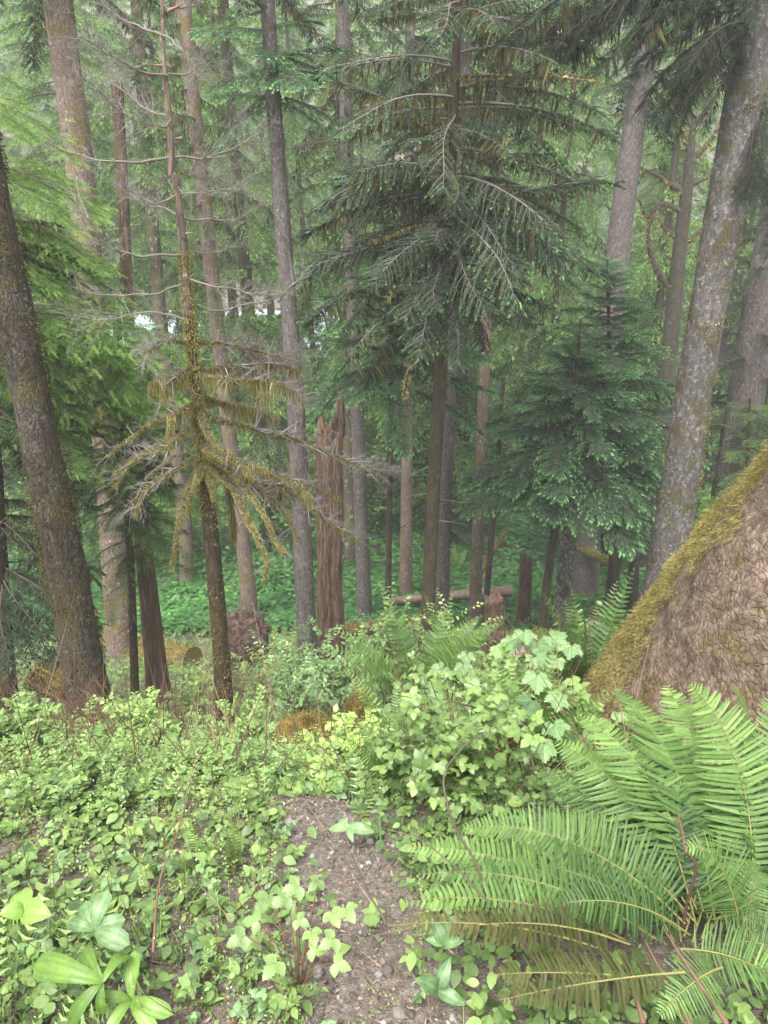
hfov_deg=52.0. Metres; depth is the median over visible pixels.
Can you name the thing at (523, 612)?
tree stump
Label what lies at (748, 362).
spruce tree
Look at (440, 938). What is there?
herb plant
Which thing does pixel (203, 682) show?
huckleberry shrub
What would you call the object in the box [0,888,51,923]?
trillium plant
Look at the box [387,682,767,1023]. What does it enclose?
sword fern
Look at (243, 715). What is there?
huckleberry shrub
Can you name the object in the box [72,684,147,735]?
huckleberry shrub
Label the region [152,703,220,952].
bare cane
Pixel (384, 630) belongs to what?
huckleberry shrub
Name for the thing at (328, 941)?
bramble
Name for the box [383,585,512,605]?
fallen log
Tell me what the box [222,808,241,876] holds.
sword fern
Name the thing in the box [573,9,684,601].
broken tree
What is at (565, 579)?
spruce tree
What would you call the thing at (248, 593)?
mossy spruce
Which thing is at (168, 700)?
bare shrub
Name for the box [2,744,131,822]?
huckleberry shrub
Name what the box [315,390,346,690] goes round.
broken snag
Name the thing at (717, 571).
giant tree
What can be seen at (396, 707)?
sword fern
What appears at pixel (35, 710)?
huckleberry shrub
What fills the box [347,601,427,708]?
hemlock sapling
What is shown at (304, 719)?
moss mound
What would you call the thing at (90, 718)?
bare shrub
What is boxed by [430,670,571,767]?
thimbleberry
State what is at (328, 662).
huckleberry shrub
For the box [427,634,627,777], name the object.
sword fern
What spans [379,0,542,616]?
spruce tree
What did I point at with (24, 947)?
ground cover
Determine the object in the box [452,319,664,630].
young spruce
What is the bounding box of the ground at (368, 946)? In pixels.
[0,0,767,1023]
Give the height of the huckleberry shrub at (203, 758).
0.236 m
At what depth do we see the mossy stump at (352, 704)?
4.96 m
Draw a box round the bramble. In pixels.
[226,874,357,993]
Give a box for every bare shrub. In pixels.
[0,651,131,749]
[137,659,195,742]
[198,616,291,715]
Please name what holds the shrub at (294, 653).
on the ground at (368, 946)
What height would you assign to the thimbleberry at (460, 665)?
0.664 m
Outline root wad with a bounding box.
[226,599,282,667]
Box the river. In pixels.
[110,309,731,356]
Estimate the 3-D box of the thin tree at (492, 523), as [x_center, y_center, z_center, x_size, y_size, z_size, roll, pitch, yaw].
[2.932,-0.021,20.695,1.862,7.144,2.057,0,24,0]
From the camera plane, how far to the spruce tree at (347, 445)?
23.15 m
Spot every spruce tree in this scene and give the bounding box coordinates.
[0,0,169,660]
[187,0,376,665]
[266,0,420,618]
[270,0,416,565]
[357,1,450,595]
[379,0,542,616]
[413,94,524,487]
[452,0,586,629]
[473,0,767,616]
[508,410,637,630]
[656,178,767,528]
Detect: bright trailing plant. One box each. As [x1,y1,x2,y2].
[292,753,348,795]
[303,704,393,766]
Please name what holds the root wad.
on the ground at (368, 946)
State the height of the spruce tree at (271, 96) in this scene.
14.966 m
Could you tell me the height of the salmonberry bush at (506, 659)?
0.534 m
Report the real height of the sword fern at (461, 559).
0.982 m
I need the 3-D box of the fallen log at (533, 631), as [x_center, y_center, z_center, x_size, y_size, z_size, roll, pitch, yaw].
[3.826,2.533,16.047,2.955,0.809,0.443,5,24,12]
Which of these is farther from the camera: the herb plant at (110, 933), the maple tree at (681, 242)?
the maple tree at (681, 242)
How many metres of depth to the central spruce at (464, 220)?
10.55 m
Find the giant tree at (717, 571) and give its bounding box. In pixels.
[581,439,767,751]
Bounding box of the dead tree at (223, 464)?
[37,0,417,730]
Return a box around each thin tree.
[462,377,527,614]
[591,416,668,612]
[623,521,638,614]
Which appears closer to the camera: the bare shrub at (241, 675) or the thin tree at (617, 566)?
the bare shrub at (241, 675)
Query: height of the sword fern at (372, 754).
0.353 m
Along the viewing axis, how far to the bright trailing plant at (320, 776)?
2.89 m
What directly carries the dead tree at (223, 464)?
on the ground at (368, 946)
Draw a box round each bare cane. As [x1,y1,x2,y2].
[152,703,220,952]
[284,847,386,925]
[356,810,508,934]
[442,729,534,956]
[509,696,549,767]
[672,809,697,927]
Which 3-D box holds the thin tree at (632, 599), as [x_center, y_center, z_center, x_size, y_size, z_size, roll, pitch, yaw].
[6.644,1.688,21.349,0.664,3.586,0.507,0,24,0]
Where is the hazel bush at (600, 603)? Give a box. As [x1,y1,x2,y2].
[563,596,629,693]
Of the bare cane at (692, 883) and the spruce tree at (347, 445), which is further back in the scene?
the spruce tree at (347, 445)
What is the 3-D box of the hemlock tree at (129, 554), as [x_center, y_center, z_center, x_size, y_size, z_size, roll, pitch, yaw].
[-3.007,0.266,9.607,1.879,5.683,1.882,0,24,0]
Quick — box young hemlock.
[680,398,767,510]
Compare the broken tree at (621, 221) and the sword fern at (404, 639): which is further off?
the broken tree at (621, 221)
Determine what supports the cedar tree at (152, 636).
on the ground at (368, 946)
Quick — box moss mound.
[269,708,335,749]
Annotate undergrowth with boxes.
[0,590,767,791]
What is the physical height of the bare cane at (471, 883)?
0.137 m
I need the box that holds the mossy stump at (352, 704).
[343,687,378,729]
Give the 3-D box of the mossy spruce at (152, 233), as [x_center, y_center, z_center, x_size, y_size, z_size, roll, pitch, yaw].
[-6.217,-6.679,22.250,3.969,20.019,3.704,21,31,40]
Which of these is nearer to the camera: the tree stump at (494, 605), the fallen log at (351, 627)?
the tree stump at (494, 605)
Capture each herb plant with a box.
[68,890,129,950]
[329,819,374,841]
[414,958,464,1005]
[426,914,464,948]
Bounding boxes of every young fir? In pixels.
[304,180,494,657]
[491,253,712,627]
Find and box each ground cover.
[0,716,767,1023]
[1,340,767,636]
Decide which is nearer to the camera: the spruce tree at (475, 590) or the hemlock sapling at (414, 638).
the hemlock sapling at (414, 638)
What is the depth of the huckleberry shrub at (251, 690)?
10.81 m
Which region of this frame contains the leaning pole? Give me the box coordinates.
[482,530,507,574]
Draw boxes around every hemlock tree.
[0,75,209,488]
[65,298,206,707]
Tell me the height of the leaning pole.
1.166 m
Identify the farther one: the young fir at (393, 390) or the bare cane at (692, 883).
the young fir at (393, 390)
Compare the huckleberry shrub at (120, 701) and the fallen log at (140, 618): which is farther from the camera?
the fallen log at (140, 618)
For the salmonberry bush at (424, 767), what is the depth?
2.48 m
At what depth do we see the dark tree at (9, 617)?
8.73 m
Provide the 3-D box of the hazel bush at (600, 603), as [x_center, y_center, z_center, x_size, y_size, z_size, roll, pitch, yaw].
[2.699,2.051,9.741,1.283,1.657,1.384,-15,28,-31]
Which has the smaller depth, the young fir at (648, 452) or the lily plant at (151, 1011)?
the lily plant at (151, 1011)
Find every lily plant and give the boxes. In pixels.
[32,945,130,1023]
[104,951,172,1023]
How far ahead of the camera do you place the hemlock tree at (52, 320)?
7.65 m
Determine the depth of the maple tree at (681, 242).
22.69 m
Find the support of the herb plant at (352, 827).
on the ground at (368, 946)
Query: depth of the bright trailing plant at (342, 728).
3.40 m
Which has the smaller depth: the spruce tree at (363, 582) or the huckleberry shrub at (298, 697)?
the huckleberry shrub at (298, 697)
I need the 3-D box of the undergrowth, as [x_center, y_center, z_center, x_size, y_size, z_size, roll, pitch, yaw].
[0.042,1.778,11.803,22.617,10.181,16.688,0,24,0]
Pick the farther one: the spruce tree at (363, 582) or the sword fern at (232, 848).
the spruce tree at (363, 582)
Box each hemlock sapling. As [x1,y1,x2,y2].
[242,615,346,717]
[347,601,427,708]
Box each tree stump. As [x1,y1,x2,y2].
[481,590,504,670]
[515,553,532,626]
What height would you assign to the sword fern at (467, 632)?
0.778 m
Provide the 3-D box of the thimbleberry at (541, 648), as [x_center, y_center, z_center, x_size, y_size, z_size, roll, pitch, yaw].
[1.056,1.313,5.689,0.712,1.064,0.447,-18,30,-36]
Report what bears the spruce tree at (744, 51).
on the ground at (368, 946)
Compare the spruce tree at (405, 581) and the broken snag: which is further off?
the spruce tree at (405, 581)
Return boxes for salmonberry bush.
[370,647,546,817]
[382,637,584,766]
[519,675,643,746]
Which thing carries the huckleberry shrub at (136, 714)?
on the ground at (368, 946)
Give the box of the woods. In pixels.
[0,0,767,567]
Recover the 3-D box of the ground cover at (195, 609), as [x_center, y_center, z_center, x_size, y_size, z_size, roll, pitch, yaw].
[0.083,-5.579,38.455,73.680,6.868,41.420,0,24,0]
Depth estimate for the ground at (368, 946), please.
2.02 m
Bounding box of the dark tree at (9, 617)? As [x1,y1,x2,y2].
[0,215,110,717]
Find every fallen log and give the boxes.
[95,610,200,631]
[99,631,202,667]
[345,613,453,637]
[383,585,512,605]
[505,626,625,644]
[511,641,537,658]
[559,536,626,572]
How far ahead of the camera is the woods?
30.93 m
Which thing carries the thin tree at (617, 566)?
on the ground at (368, 946)
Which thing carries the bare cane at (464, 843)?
on the ground at (368, 946)
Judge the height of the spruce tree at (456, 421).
17.360 m
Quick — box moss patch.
[21,657,65,702]
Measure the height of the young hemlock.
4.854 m
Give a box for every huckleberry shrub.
[0,691,61,758]
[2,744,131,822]
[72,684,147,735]
[93,686,176,749]
[158,642,213,721]
[174,733,266,793]
[187,684,279,750]
[230,629,311,708]
[252,634,337,729]
[274,612,388,720]
[343,582,446,714]
[421,588,501,676]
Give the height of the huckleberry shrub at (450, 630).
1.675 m
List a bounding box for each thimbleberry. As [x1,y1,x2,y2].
[426,650,475,708]
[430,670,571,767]
[490,629,582,693]
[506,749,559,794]
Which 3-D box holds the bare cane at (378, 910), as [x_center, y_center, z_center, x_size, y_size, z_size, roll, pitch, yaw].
[-0.118,0.846,1.730,0.174,0.058,0.254,-8,25,-19]
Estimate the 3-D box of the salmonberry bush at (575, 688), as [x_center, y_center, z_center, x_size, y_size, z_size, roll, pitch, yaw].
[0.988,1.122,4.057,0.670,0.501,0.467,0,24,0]
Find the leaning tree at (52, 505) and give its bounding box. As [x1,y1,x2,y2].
[0,131,115,724]
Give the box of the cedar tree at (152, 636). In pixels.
[84,82,194,713]
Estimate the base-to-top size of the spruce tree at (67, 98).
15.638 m
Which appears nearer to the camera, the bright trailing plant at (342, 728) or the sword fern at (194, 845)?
the sword fern at (194, 845)
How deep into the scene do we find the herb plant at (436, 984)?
1.59 m
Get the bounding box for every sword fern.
[158,817,222,873]
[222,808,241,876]
[312,581,503,699]
[344,669,454,750]
[348,704,419,791]
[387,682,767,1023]
[409,592,502,663]
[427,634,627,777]
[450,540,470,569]
[498,568,635,689]
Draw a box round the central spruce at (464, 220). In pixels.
[275,0,625,670]
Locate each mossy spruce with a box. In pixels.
[90,0,227,584]
[116,0,270,612]
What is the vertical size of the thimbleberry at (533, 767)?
0.221 m
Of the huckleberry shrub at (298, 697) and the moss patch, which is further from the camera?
the moss patch
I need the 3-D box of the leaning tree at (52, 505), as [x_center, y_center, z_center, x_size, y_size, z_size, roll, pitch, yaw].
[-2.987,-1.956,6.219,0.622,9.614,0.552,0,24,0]
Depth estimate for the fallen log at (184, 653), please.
16.19 m
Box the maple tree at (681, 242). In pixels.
[608,80,725,571]
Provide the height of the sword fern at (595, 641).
1.053 m
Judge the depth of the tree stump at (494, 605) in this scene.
14.06 m

